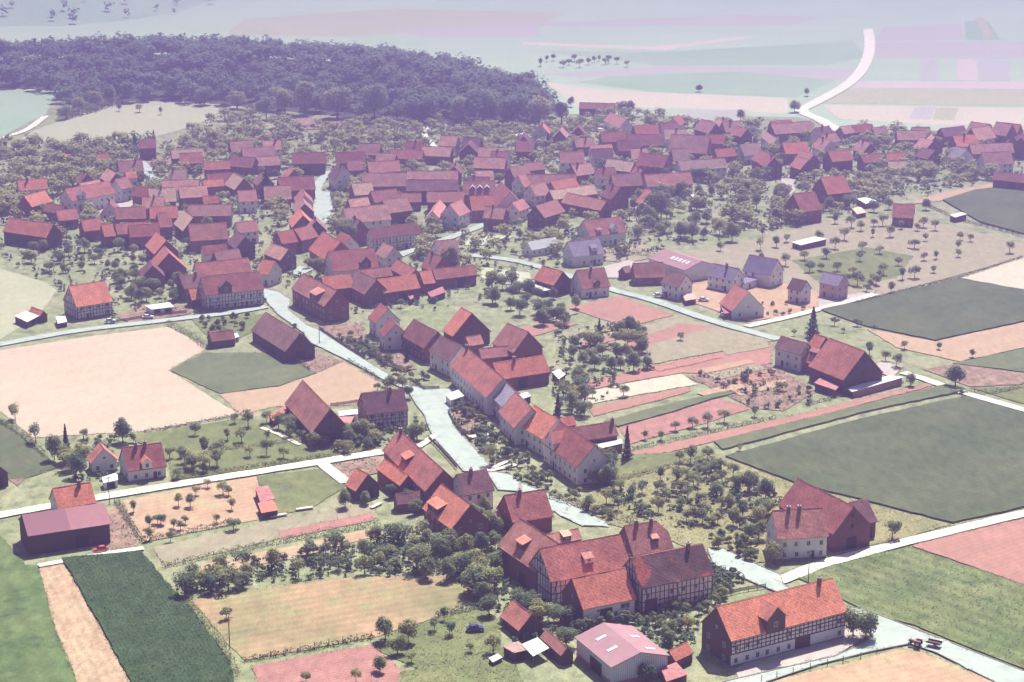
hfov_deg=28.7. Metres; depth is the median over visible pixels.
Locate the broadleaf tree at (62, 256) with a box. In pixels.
[56,251,65,259]
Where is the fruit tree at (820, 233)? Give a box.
[815,229,824,236]
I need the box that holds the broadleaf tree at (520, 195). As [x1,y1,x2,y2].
[516,191,523,198]
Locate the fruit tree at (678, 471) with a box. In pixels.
[672,465,684,480]
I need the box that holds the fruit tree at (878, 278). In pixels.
[872,274,881,282]
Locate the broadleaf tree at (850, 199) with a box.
[842,194,857,207]
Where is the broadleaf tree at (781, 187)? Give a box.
[778,183,785,191]
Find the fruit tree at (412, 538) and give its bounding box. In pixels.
[408,533,419,543]
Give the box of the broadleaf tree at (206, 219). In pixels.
[201,215,212,222]
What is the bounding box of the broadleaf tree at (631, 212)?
[626,208,634,219]
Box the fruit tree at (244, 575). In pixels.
[237,570,250,587]
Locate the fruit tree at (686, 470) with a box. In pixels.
[682,467,694,475]
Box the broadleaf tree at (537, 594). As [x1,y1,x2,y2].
[529,589,541,604]
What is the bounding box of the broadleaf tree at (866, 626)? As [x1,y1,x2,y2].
[856,611,878,639]
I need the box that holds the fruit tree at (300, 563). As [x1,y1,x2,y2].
[292,557,305,577]
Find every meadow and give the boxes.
[0,0,1023,32]
[0,32,1023,129]
[0,419,53,479]
[131,418,379,480]
[153,504,376,565]
[191,576,478,659]
[192,314,262,337]
[257,469,344,513]
[375,603,501,668]
[400,647,522,681]
[464,234,512,244]
[481,267,530,283]
[575,453,950,562]
[603,243,656,261]
[614,451,713,478]
[974,386,1023,402]
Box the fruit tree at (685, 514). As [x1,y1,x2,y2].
[681,509,689,520]
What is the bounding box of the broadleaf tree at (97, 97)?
[88,91,101,106]
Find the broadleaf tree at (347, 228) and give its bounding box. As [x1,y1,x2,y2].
[335,220,357,236]
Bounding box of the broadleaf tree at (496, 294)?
[488,286,500,304]
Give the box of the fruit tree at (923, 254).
[920,252,927,257]
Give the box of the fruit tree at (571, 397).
[565,390,577,412]
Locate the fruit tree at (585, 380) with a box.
[572,376,590,385]
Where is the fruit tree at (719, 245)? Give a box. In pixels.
[717,241,723,250]
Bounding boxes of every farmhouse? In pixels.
[622,541,714,614]
[700,576,847,667]
[765,504,828,560]
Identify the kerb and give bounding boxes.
[264,288,522,490]
[519,483,601,525]
[707,547,1023,681]
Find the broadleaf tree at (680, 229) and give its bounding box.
[673,221,688,238]
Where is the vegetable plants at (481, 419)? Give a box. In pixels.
[40,306,813,547]
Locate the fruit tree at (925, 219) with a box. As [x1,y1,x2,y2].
[918,216,927,226]
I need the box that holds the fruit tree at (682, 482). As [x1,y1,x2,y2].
[676,479,689,487]
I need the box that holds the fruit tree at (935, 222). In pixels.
[930,220,940,226]
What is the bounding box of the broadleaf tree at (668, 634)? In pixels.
[660,624,675,638]
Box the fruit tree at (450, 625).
[444,621,455,634]
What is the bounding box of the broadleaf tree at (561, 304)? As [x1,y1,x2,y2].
[556,302,566,307]
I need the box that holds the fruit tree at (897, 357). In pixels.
[892,353,902,366]
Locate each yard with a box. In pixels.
[9,471,46,485]
[99,200,132,214]
[109,502,138,549]
[287,266,312,275]
[313,191,332,223]
[602,260,640,277]
[736,628,864,679]
[781,178,794,194]
[818,291,876,306]
[877,361,902,375]
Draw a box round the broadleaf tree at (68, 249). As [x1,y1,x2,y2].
[63,244,72,254]
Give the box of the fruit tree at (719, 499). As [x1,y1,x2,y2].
[717,495,724,507]
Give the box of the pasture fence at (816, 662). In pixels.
[761,649,876,679]
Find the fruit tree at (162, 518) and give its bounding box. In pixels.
[157,514,165,521]
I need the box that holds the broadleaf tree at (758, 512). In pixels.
[750,505,766,521]
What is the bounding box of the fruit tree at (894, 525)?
[884,519,901,538]
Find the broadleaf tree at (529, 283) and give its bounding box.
[523,278,535,292]
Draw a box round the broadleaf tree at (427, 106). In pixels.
[418,96,438,119]
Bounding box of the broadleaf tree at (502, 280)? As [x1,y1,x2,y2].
[495,274,508,289]
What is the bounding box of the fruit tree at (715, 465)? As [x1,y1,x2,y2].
[709,459,719,468]
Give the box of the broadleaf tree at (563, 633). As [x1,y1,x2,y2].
[555,626,578,645]
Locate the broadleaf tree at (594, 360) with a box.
[587,354,602,368]
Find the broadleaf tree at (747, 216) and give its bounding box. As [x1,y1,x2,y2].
[742,212,752,224]
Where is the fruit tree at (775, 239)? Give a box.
[772,235,779,246]
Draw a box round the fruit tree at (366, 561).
[355,555,373,573]
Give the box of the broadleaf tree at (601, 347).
[596,341,606,357]
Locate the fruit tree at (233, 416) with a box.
[230,412,238,422]
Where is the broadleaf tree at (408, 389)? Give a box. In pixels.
[403,384,412,398]
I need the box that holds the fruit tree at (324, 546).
[320,542,331,553]
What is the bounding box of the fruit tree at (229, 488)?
[224,485,232,495]
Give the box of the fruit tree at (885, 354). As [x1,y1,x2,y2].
[881,349,890,360]
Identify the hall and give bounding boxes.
[574,622,669,681]
[648,249,712,280]
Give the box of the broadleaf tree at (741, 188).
[735,184,745,194]
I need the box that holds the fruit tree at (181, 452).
[177,447,190,461]
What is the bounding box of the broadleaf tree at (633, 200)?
[629,194,637,209]
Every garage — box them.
[102,472,117,489]
[145,302,173,313]
[446,390,463,405]
[721,306,730,318]
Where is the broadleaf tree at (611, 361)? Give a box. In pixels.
[605,356,615,368]
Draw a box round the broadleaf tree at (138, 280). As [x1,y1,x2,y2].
[132,276,145,288]
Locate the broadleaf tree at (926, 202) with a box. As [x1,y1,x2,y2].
[922,198,931,206]
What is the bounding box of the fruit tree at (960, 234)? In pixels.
[957,231,963,236]
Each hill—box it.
[0,0,210,25]
[0,54,548,122]
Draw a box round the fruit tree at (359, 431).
[352,423,363,435]
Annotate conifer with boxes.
[62,424,70,448]
[132,132,137,149]
[257,169,270,199]
[404,343,409,360]
[544,133,550,148]
[553,393,562,416]
[596,318,600,333]
[621,425,633,458]
[804,307,821,336]
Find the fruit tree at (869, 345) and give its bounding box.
[866,341,873,355]
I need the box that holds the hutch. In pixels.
[489,654,501,665]
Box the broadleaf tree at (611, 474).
[598,464,618,487]
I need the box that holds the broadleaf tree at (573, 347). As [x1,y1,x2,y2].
[568,344,576,358]
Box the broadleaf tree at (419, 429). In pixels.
[406,423,426,439]
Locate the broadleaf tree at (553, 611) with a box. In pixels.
[547,604,562,624]
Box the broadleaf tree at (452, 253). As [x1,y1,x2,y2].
[440,246,458,265]
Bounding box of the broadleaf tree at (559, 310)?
[555,306,566,319]
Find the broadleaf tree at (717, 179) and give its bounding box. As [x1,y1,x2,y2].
[714,174,720,182]
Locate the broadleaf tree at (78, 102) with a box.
[71,97,84,113]
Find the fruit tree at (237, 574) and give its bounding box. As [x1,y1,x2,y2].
[229,569,240,586]
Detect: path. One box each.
[0,116,47,137]
[136,159,160,179]
[260,427,300,444]
[316,461,348,482]
[417,434,437,446]
[421,123,436,145]
[487,460,507,470]
[487,463,516,470]
[515,124,607,134]
[745,293,877,326]
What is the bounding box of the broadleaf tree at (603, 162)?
[599,159,606,167]
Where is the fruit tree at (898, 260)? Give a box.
[894,256,902,264]
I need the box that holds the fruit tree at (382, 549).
[375,545,386,553]
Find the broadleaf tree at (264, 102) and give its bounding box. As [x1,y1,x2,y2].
[255,96,275,117]
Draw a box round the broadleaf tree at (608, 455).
[604,452,614,465]
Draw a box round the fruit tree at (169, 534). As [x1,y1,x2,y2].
[165,531,175,541]
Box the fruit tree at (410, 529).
[396,521,413,541]
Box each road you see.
[0,305,266,345]
[263,288,519,489]
[314,171,330,222]
[399,223,483,255]
[463,253,779,339]
[519,484,609,526]
[708,548,1023,681]
[795,29,874,130]
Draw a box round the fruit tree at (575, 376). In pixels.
[571,373,583,379]
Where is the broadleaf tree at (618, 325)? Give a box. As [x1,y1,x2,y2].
[610,321,625,332]
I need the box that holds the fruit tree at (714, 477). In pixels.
[710,472,719,482]
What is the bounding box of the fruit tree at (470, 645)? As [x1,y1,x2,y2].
[465,642,473,651]
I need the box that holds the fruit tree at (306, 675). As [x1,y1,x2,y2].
[300,670,310,678]
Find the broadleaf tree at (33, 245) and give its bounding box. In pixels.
[27,241,38,249]
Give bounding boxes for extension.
[742,276,756,289]
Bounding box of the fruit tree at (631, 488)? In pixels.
[627,485,635,492]
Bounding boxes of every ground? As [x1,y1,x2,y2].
[0,93,1023,681]
[685,217,1023,302]
[792,247,913,285]
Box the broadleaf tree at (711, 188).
[707,184,715,195]
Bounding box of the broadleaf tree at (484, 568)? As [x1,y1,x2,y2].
[466,562,495,578]
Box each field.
[0,89,54,135]
[0,269,55,338]
[0,327,238,436]
[0,536,76,681]
[20,101,239,142]
[39,563,129,681]
[62,550,233,681]
[170,352,316,393]
[219,361,377,413]
[226,9,564,36]
[251,644,401,681]
[278,513,374,538]
[393,15,824,38]
[521,320,577,335]
[522,37,744,49]
[539,25,865,42]
[544,41,862,64]
[545,65,852,79]
[546,82,787,113]
[568,296,672,322]
[579,374,696,403]
[580,72,833,97]
[585,342,771,388]
[589,386,690,415]
[604,391,735,426]
[605,317,774,363]
[619,399,749,443]
[628,323,711,347]
[632,382,943,453]
[655,355,721,370]
[680,110,747,121]
[714,384,959,449]
[725,396,1023,523]
[775,649,991,681]
[798,546,1023,668]
[821,278,1023,340]
[823,88,1023,105]
[824,105,1023,125]
[852,81,1023,88]
[867,322,1023,360]
[875,9,1023,28]
[875,24,963,40]
[875,42,1023,57]
[903,59,919,79]
[906,184,992,203]
[908,107,934,119]
[913,518,1023,583]
[919,59,938,80]
[932,107,957,120]
[938,59,956,80]
[943,187,1023,234]
[953,348,1023,372]
[956,59,977,80]
[961,257,1023,288]
[964,21,1000,39]
[974,17,993,38]
[978,60,1010,80]
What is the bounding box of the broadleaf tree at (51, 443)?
[45,434,61,459]
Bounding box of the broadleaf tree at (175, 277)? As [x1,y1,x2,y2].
[171,271,182,282]
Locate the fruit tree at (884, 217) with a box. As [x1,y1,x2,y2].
[877,213,888,225]
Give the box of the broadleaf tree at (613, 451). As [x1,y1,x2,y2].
[604,447,618,462]
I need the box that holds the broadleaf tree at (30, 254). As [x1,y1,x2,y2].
[24,249,37,262]
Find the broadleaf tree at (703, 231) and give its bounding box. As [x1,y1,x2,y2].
[700,228,708,237]
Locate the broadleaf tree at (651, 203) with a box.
[644,190,666,218]
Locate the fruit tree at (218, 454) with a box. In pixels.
[212,448,222,465]
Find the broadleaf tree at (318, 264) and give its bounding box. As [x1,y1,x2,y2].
[311,257,324,273]
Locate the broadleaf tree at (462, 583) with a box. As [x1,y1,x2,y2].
[461,570,472,591]
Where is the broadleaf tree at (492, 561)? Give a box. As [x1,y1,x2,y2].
[486,551,500,567]
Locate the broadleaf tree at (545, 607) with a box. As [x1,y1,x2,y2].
[541,602,552,620]
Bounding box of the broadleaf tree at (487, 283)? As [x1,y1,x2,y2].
[485,278,492,288]
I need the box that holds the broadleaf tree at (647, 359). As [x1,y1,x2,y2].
[641,355,652,368]
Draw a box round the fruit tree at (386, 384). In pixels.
[383,381,391,389]
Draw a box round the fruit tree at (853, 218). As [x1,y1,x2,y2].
[845,214,856,227]
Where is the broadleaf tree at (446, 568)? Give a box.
[438,557,455,580]
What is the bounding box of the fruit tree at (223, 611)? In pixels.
[219,607,232,617]
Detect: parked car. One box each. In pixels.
[92,545,108,552]
[104,318,115,322]
[142,314,153,318]
[466,623,484,631]
[653,292,663,296]
[698,297,708,300]
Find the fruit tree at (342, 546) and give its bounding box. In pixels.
[338,540,348,554]
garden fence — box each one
[111,310,186,322]
[320,328,365,358]
[330,399,358,406]
[354,340,380,346]
[367,350,401,367]
[410,379,439,388]
[428,435,456,467]
[448,410,470,441]
[461,426,493,434]
[496,453,522,463]
[723,584,765,595]
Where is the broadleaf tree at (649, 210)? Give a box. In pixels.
[641,205,657,218]
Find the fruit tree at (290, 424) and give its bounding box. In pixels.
[283,420,296,429]
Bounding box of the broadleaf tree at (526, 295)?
[519,292,531,300]
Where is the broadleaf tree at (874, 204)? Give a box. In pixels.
[868,199,880,210]
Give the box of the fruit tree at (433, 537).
[428,533,439,553]
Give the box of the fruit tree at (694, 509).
[686,505,699,517]
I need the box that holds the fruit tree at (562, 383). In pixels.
[558,378,570,395]
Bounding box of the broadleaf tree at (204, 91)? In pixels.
[194,85,213,104]
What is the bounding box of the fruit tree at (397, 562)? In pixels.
[387,556,400,567]
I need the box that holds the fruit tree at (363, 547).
[357,539,374,554]
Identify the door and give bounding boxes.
[0,476,3,487]
[23,238,29,246]
[52,239,56,247]
[66,221,72,228]
[75,534,88,547]
[107,482,114,488]
[166,272,173,280]
[242,251,249,258]
[266,511,273,518]
[271,344,274,354]
[296,350,304,360]
[303,168,309,174]
[326,433,335,443]
[347,487,351,498]
[363,488,372,498]
[399,293,406,301]
[400,216,405,223]
[431,158,436,164]
[458,278,464,286]
[502,357,510,360]
[516,652,524,661]
[518,378,526,388]
[519,570,524,586]
[559,285,565,294]
[590,655,601,677]
[591,440,600,443]
[600,607,612,622]
[604,211,608,217]
[645,597,656,612]
[795,635,809,648]
[822,387,827,394]
[840,165,845,170]
[846,535,856,549]
[1008,183,1014,188]
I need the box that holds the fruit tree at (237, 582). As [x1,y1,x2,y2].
[229,578,244,590]
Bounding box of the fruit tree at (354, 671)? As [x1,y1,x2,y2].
[350,667,361,676]
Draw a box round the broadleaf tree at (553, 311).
[550,306,556,317]
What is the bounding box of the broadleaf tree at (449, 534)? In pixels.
[437,528,458,547]
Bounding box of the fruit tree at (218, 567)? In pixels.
[210,563,222,585]
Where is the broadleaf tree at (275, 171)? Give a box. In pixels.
[271,169,278,176]
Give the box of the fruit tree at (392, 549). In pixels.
[387,544,396,556]
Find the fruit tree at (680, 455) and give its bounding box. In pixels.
[675,450,683,460]
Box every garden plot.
[118,304,191,321]
[123,476,261,541]
[146,130,283,168]
[200,529,373,572]
[296,118,346,129]
[296,353,341,371]
[320,322,369,344]
[332,456,379,477]
[374,349,416,370]
[453,406,488,433]
[548,306,577,319]
[563,325,614,337]
[581,337,621,346]
[687,364,816,410]
[692,279,818,320]
[697,383,744,394]
[701,359,753,372]
[709,364,764,378]
[719,371,780,384]
[723,342,768,354]
[732,379,790,394]
[924,364,1023,386]
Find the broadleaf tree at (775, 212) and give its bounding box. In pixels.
[771,209,781,222]
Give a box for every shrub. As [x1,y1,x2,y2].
[209,323,215,330]
[214,318,220,324]
[215,324,225,330]
[229,312,238,318]
[239,320,245,328]
[382,354,391,361]
[397,366,405,371]
[423,373,430,379]
[462,406,468,413]
[463,402,471,406]
[465,413,472,419]
[471,404,479,410]
[502,438,508,446]
[502,446,511,455]
[513,448,518,455]
[523,451,531,459]
[545,470,553,479]
[569,489,580,498]
[572,619,586,629]
[581,501,589,508]
[583,617,591,628]
[588,616,596,625]
[596,616,605,622]
[597,509,606,515]
[604,611,614,620]
[606,508,613,517]
[620,610,630,620]
[634,613,643,623]
[642,615,651,623]
[650,616,656,623]
[654,618,663,630]
[655,614,666,620]
[662,597,680,608]
[669,611,679,619]
[671,619,683,629]
[695,603,704,614]
[701,599,712,609]
[711,535,722,546]
[711,592,721,602]
[716,528,725,536]
[716,585,728,594]
[734,538,744,548]
[735,548,744,555]
[737,533,749,543]
[741,548,756,558]
[745,539,755,545]
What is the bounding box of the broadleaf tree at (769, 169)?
[762,165,774,178]
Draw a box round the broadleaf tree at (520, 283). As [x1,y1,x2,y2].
[513,280,526,291]
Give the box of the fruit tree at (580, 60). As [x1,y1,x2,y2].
[575,58,583,66]
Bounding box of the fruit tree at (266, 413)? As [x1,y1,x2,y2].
[261,410,271,422]
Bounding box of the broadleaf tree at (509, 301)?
[506,297,515,306]
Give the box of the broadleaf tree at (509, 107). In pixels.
[494,92,530,120]
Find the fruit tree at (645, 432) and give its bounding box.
[641,429,648,439]
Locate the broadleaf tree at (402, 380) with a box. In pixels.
[396,375,407,387]
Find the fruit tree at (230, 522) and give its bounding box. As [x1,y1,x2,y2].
[226,517,241,529]
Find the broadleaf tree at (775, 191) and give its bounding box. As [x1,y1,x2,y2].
[772,188,778,195]
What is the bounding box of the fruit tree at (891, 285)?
[888,281,895,288]
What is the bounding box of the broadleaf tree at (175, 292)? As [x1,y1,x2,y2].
[169,288,180,301]
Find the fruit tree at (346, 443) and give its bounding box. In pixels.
[343,440,353,452]
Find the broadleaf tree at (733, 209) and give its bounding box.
[728,205,738,219]
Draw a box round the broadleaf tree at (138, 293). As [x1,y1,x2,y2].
[132,289,143,299]
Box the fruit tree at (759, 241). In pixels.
[757,236,763,249]
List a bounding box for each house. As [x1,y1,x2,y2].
[17,177,47,195]
[42,203,67,221]
[48,479,96,509]
[59,181,115,213]
[63,280,112,320]
[75,169,92,185]
[78,179,99,185]
[78,218,101,241]
[87,442,117,473]
[96,153,109,168]
[99,223,115,247]
[100,198,118,225]
[111,177,132,201]
[117,157,143,180]
[118,440,166,482]
[124,170,137,186]
[127,223,159,248]
[131,185,151,204]
[138,138,156,159]
[142,194,164,219]
[148,185,176,205]
[149,206,177,229]
[155,212,172,238]
[162,179,199,200]
[169,166,187,179]
[175,270,206,300]
[178,185,207,208]
[179,152,202,173]
[192,257,251,276]
[198,271,263,311]
[200,243,227,261]
[201,178,224,195]
[202,195,219,203]
[203,161,229,176]
[205,172,231,190]
[210,248,241,260]
[230,156,257,176]
[232,220,258,243]
[236,189,257,212]
[252,172,274,196]
[256,155,280,175]
[257,259,281,285]
[260,138,281,158]
[263,185,291,208]
[263,242,297,270]
[272,229,297,253]
[288,208,311,229]
[291,273,349,322]
[293,225,318,252]
[294,189,313,207]
[307,216,327,235]
[308,231,348,270]
[320,273,352,299]
[324,247,378,276]
[327,162,353,190]
[336,231,359,248]
[339,204,391,228]
[345,160,363,180]
[350,215,368,244]
[351,270,385,306]
[357,386,408,428]
[360,266,392,278]
[366,223,420,251]
[368,188,398,204]
[368,302,400,338]
[375,242,402,267]
[378,317,404,350]
[390,149,424,168]
[391,259,417,276]
[398,193,421,210]
[401,319,440,362]
[404,139,423,149]
[417,270,435,294]
[420,250,450,270]
[422,483,490,542]
[426,200,445,230]
[428,335,464,378]
[430,238,460,266]
[438,135,460,155]
[440,200,470,228]
[447,162,462,184]
[450,344,518,416]
[452,467,494,509]
[463,180,494,205]
[467,174,489,179]
[467,195,493,221]
[475,170,493,179]
[478,147,504,156]
[483,204,508,230]
[489,182,518,207]
[490,148,511,169]
[493,382,515,421]
[496,488,553,531]
[498,392,535,446]
[507,198,529,221]
[511,174,530,195]
[514,132,532,154]
[522,161,545,173]
[522,405,562,457]
[523,182,548,206]
[523,237,558,256]
[526,199,565,228]
[532,121,550,143]
[542,421,610,486]
[552,127,568,148]
[559,151,584,172]
[562,238,604,266]
[566,162,594,184]
[571,124,586,137]
[571,265,610,298]
[572,135,595,155]
[576,216,626,245]
[579,102,615,115]
[588,144,613,160]
[590,148,613,168]
[593,165,616,189]
[598,131,625,151]
[600,182,629,210]
[603,112,632,133]
[608,173,642,196]
[619,517,673,557]
[629,146,647,163]
[630,165,644,177]
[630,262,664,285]
[635,189,657,213]
[636,152,672,173]
[658,122,677,133]
[660,270,693,300]
[663,127,686,146]
[669,148,689,169]
[670,114,684,128]
[706,262,745,291]
[711,148,736,163]
[714,117,726,125]
[719,119,741,137]
[719,284,764,318]
[735,143,761,164]
[742,254,784,287]
[751,149,770,169]
[758,153,782,178]
[761,131,780,152]
[767,119,791,127]
[774,335,810,371]
[778,141,809,163]
[784,191,822,223]
[786,278,811,303]
[809,124,832,144]
[811,136,836,157]
[811,175,851,207]
[815,132,840,148]
[819,271,849,299]
[835,125,854,143]
[851,124,872,140]
[852,138,877,159]
[857,153,881,171]
[870,127,888,143]
[882,152,906,163]
[886,161,908,173]
[892,203,914,226]
[894,130,924,149]
[911,127,930,137]
[913,137,940,154]
[914,147,940,167]
[935,125,966,145]
[947,132,977,148]
[947,146,974,168]
[967,121,991,131]
[976,151,1014,174]
[1009,133,1023,144]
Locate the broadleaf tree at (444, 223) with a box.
[438,220,447,230]
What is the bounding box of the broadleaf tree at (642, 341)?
[637,336,648,352]
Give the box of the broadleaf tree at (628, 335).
[617,328,637,342]
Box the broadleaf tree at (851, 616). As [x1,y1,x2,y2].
[844,605,866,635]
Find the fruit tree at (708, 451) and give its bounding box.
[701,446,713,454]
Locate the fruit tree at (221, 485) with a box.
[216,480,226,493]
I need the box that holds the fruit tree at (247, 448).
[244,444,253,452]
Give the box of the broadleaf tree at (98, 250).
[93,248,102,252]
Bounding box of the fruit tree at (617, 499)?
[612,495,624,509]
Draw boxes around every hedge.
[0,418,47,454]
[56,94,123,118]
[113,497,144,539]
[140,519,238,541]
[143,413,235,431]
[160,518,380,568]
[166,319,207,348]
[173,447,372,478]
[185,599,242,675]
[208,133,304,152]
[208,436,303,451]
[241,633,374,661]
[296,358,311,369]
[348,358,380,378]
[434,601,479,617]
[546,490,635,523]
[603,247,655,255]
[615,453,715,480]
[627,222,688,236]
[632,415,775,449]
[803,381,905,405]
[855,256,1022,301]
[921,202,1022,236]
[950,382,1023,393]
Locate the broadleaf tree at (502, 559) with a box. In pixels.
[491,551,506,569]
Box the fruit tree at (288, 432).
[285,429,293,436]
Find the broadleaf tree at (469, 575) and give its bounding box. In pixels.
[461,567,489,596]
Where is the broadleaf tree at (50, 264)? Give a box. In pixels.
[43,260,54,271]
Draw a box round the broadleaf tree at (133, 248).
[129,244,137,252]
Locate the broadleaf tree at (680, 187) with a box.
[676,180,687,196]
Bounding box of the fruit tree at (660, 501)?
[649,496,664,511]
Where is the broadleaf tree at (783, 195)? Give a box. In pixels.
[777,191,786,197]
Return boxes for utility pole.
[224,615,232,648]
[807,552,811,582]
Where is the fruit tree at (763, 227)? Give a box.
[759,225,765,232]
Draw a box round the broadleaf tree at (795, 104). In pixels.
[789,100,801,111]
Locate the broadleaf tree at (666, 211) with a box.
[660,208,672,218]
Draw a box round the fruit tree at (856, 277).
[851,270,864,285]
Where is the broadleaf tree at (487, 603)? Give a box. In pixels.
[478,594,497,614]
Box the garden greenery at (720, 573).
[0,119,1022,647]
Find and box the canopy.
[521,637,548,665]
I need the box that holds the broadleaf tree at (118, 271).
[111,267,124,278]
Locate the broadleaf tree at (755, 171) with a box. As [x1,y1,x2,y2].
[749,167,762,179]
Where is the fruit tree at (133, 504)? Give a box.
[129,499,135,511]
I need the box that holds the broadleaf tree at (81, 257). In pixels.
[79,254,85,260]
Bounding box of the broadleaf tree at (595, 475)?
[587,468,603,486]
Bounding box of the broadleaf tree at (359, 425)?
[353,418,369,435]
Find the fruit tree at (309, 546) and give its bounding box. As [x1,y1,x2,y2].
[301,538,317,554]
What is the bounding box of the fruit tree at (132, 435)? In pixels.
[130,433,136,442]
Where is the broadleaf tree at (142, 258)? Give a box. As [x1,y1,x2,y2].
[139,256,145,263]
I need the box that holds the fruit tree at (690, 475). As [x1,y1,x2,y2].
[686,471,702,485]
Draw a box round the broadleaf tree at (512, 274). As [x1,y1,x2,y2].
[507,270,518,284]
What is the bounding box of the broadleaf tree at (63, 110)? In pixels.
[57,104,71,119]
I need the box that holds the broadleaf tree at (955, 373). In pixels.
[943,365,966,385]
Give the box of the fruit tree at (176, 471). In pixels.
[172,466,181,478]
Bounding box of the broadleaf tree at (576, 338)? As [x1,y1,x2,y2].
[568,334,579,345]
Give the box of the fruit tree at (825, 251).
[821,247,831,257]
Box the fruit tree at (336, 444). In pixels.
[332,439,342,446]
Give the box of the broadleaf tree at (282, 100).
[274,88,296,113]
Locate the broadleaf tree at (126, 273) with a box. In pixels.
[122,269,129,281]
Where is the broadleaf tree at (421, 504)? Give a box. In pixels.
[415,498,425,512]
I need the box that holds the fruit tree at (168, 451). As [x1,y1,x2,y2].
[163,446,175,457]
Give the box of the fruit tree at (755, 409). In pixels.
[751,406,758,415]
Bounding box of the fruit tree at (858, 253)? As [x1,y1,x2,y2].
[856,250,862,256]
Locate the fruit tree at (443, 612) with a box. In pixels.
[440,607,448,619]
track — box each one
[0,449,383,517]
[37,546,143,566]
[773,510,1023,582]
[901,371,1023,410]
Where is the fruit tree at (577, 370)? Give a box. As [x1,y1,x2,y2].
[570,363,584,375]
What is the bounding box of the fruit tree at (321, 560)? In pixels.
[317,556,325,568]
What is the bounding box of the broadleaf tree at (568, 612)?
[560,604,577,623]
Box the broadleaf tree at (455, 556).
[450,551,466,574]
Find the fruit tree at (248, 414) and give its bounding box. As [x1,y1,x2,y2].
[240,408,253,426]
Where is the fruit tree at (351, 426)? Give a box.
[345,422,354,432]
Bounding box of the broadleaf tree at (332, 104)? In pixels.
[318,85,352,117]
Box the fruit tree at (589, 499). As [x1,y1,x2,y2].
[583,495,595,504]
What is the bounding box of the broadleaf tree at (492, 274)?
[485,270,500,287]
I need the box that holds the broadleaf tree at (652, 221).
[649,218,656,227]
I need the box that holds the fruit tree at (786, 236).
[783,233,789,241]
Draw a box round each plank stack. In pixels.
[270,513,287,517]
[296,506,313,510]
[370,502,382,507]
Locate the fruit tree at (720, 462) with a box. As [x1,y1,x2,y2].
[716,458,726,466]
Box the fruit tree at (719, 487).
[710,482,724,494]
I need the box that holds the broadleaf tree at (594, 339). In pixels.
[587,331,604,344]
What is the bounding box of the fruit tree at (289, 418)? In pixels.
[278,413,296,424]
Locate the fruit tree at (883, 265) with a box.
[878,261,888,274]
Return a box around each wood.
[0,0,213,21]
[0,31,559,118]
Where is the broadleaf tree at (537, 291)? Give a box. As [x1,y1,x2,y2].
[531,286,543,295]
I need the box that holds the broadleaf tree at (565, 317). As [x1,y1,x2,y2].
[558,310,570,323]
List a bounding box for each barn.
[0,467,9,487]
[2,217,62,249]
[17,190,52,216]
[18,503,110,554]
[53,208,78,229]
[99,168,120,183]
[115,206,145,222]
[115,222,145,244]
[139,260,164,289]
[145,232,178,259]
[151,246,186,280]
[170,148,204,167]
[173,210,198,239]
[187,222,228,252]
[188,204,232,226]
[224,173,252,196]
[227,230,255,258]
[228,140,252,157]
[240,146,275,156]
[251,312,315,361]
[277,175,315,200]
[281,167,298,176]
[284,379,348,444]
[292,152,325,174]
[292,196,314,218]
[336,151,365,171]
[344,197,370,207]
[344,468,380,500]
[349,181,373,198]
[358,143,382,160]
[362,172,405,192]
[365,160,400,172]
[375,152,397,160]
[377,274,420,304]
[380,196,412,224]
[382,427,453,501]
[405,179,458,203]
[407,170,458,179]
[422,146,453,164]
[427,191,463,212]
[432,264,476,288]
[442,307,489,344]
[458,141,478,163]
[461,137,483,148]
[473,156,507,178]
[492,323,543,359]
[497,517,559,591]
[504,164,530,190]
[515,141,535,162]
[526,173,576,184]
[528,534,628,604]
[533,265,571,295]
[545,184,597,205]
[547,178,578,189]
[560,567,636,625]
[561,192,611,218]
[570,417,618,443]
[605,159,635,173]
[615,139,640,159]
[626,134,663,154]
[631,124,659,133]
[642,172,693,195]
[667,134,711,159]
[675,158,727,179]
[694,119,722,134]
[706,134,726,152]
[730,126,752,145]
[767,121,813,142]
[777,478,872,552]
[789,156,816,178]
[794,150,820,170]
[802,334,827,372]
[808,337,883,393]
[822,149,853,172]
[849,498,877,537]
[927,134,943,152]
[950,212,965,221]
[966,125,995,142]
[967,142,1014,162]
[992,121,1016,142]
[992,171,1023,189]
[1003,122,1022,135]
[1013,136,1023,158]
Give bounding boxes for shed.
[15,311,38,327]
[28,306,47,322]
[186,288,200,307]
[207,329,235,348]
[255,485,274,502]
[258,500,277,519]
[269,406,286,425]
[339,409,357,420]
[339,416,353,423]
[393,490,425,512]
[407,294,413,304]
[427,286,445,302]
[462,334,483,353]
[484,510,501,530]
[500,599,544,639]
[503,641,526,661]
[520,392,530,402]
[523,280,550,296]
[540,628,574,665]
[552,369,565,384]
[598,439,622,452]
[618,265,630,279]
[661,662,687,681]
[666,641,693,667]
[683,293,695,305]
[792,236,825,249]
[814,377,839,395]
[848,375,903,397]
[852,207,865,217]
[857,197,875,208]
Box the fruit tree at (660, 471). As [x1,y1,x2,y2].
[656,466,664,479]
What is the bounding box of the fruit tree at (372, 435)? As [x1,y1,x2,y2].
[367,428,382,439]
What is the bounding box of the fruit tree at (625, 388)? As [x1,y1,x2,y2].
[617,384,629,395]
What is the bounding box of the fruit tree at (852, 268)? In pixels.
[848,265,857,271]
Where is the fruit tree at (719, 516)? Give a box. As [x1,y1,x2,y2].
[714,511,722,523]
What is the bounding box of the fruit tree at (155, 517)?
[152,513,160,523]

